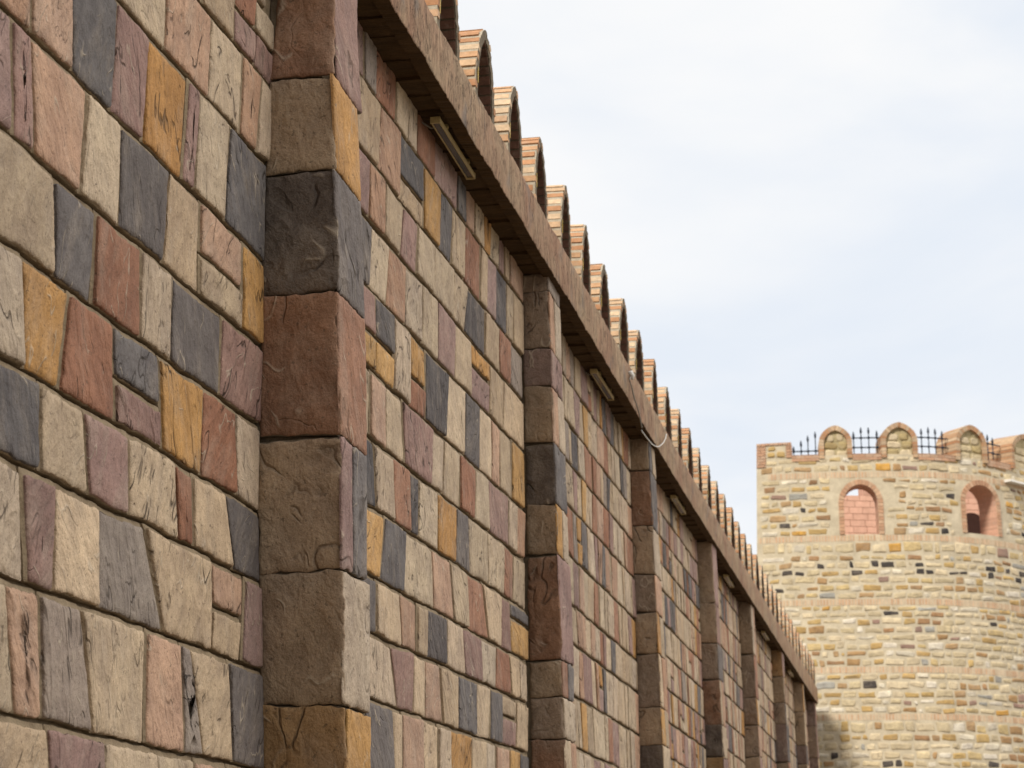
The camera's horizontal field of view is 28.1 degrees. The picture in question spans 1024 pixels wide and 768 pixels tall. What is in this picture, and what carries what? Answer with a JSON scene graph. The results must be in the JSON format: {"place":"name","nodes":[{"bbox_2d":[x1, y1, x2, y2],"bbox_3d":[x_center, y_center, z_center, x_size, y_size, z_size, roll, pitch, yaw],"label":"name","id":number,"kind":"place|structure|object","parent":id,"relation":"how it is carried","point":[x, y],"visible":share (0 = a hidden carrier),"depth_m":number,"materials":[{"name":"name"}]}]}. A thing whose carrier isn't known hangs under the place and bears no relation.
{"place":"outdoors","nodes":[
{"label":"outdoors","id":0,"kind":"place"},
{"bbox_2d":[458,0,1023,554],"label":"sky","id":1,"kind":"structure","parent":0,"point":[808,215],"materials":[{"name":"white"}]},
{"label":"ground","id":2,"kind":"structure","parent":0,"visible":0},
{"bbox_2d":[0,0,819,767],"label":"stone wall","id":3,"kind":"structure","parent":2,"relation":"on","point":[324,442],"depth_m":9.91,"materials":[{"name":"stone"}]},
{"bbox_2d":[422,116,474,179],"bbox_3d":[-0.438,-1.601,13.890,0.162,0.070,1.074,-3,-15,11],"label":"floodlight","id":4,"kind":"object","parent":3,"relation":"attached to","point":[440,127],"visible":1,"depth_m":13.80,"materials":[{"name":"metal"}]},
{"bbox_2d":[584,369,613,400],"bbox_3d":[0.840,0.001,19.993,0.162,0.070,1.074,-3,-15,11],"label":"floodlight","id":5,"kind":"object","parent":3,"relation":"attached to","point":[601,383],"visible":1,"depth_m":19.91,"materials":[{"name":"metal"}]},
{"bbox_2d":[628,371,642,427],"bbox_3d":[1.268,0.145,20.965,0.070,0.414,0.927,-3,-15,11],"label":"cable","id":6,"kind":"object","parent":3,"relation":"attached to","point":[631,374],"visible":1,"depth_m":20.70,"materials":[{"name":"black rubber"}]},
{"bbox_2d":[641,430,666,446],"bbox_3d":[1.592,0.563,22.527,0.072,0.514,2.050,-3,-15,11],"label":"cable","id":7,"kind":"object","parent":3,"relation":"attached to","point":[651,443],"visible":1,"depth_m":21.98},
{"bbox_2d":[665,495,685,514],"bbox_3d":[2.051,1.513,25.781,0.162,0.070,1.074,-3,-15,11],"label":"floodlight","id":8,"kind":"object","parent":3,"relation":"attached to","point":[677,503],"visible":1,"depth_m":25.68,"materials":[{"name":"metal"}]},
{"bbox_2d":[719,574,733,587],"bbox_3d":[3.333,3.061,31.916,0.162,0.070,1.074,-3,-15,11],"label":"floodlight","id":9,"kind":"object","parent":3,"relation":"attached to","point":[728,580],"visible":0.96,"depth_m":31.77,"materials":[{"name":"metal"}]},
{"bbox_2d":[757,631,768,640],"bbox_3d":[4.726,4.732,38.591,0.162,0.070,1.074,-3,-15,11],"label":"floodlight","id":10,"kind":"object","parent":3,"relation":"attached to","point":[765,635],"visible":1,"depth_m":38.48,"materials":[{"name":"metal"}]},
{"bbox_2d":[785,669,793,676],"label":"floodlight","id":11,"kind":"object","parent":3,"relation":"attached to","point":[790,672],"visible":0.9,"depth_m":45.02,"materials":[{"name":"brown metal"}]},
{"bbox_2d":[756,422,1023,767],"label":"stone tower","id":12,"kind":"structure","parent":2,"relation":"on","point":[897,582],"depth_m":54.27,"materials":[{"name":"stone"}]},
{"bbox_2d":[792,432,817,454],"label":"iron railing","id":13,"kind":"object","parent":12,"relation":"on","point":[801,451],"visible":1,"depth_m":55.52,"materials":[{"name":"metal"}]},
{"bbox_2d":[852,427,879,453],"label":"iron railing","id":14,"kind":"object","parent":12,"relation":"on","point":[868,438],"visible":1,"depth_m":55.38,"materials":[{"name":"metal"}]},
{"bbox_2d":[914,428,947,453],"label":"iron railing","id":15,"kind":"object","parent":12,"relation":"on","point":[929,446],"visible":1,"depth_m":55.45,"materials":[{"name":"metal"}]},
{"bbox_2d":[982,432,1000,460],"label":"iron railing","id":16,"kind":"object","parent":12,"relation":"on","point":[992,452],"visible":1,"depth_m":56.32,"materials":[{"name":"metal"}]},
{"bbox_2d":[1004,479,1023,486],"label":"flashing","id":17,"kind":"object","parent":12,"relation":"attached to","point":[1015,482],"visible":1,"depth_m":56.01,"materials":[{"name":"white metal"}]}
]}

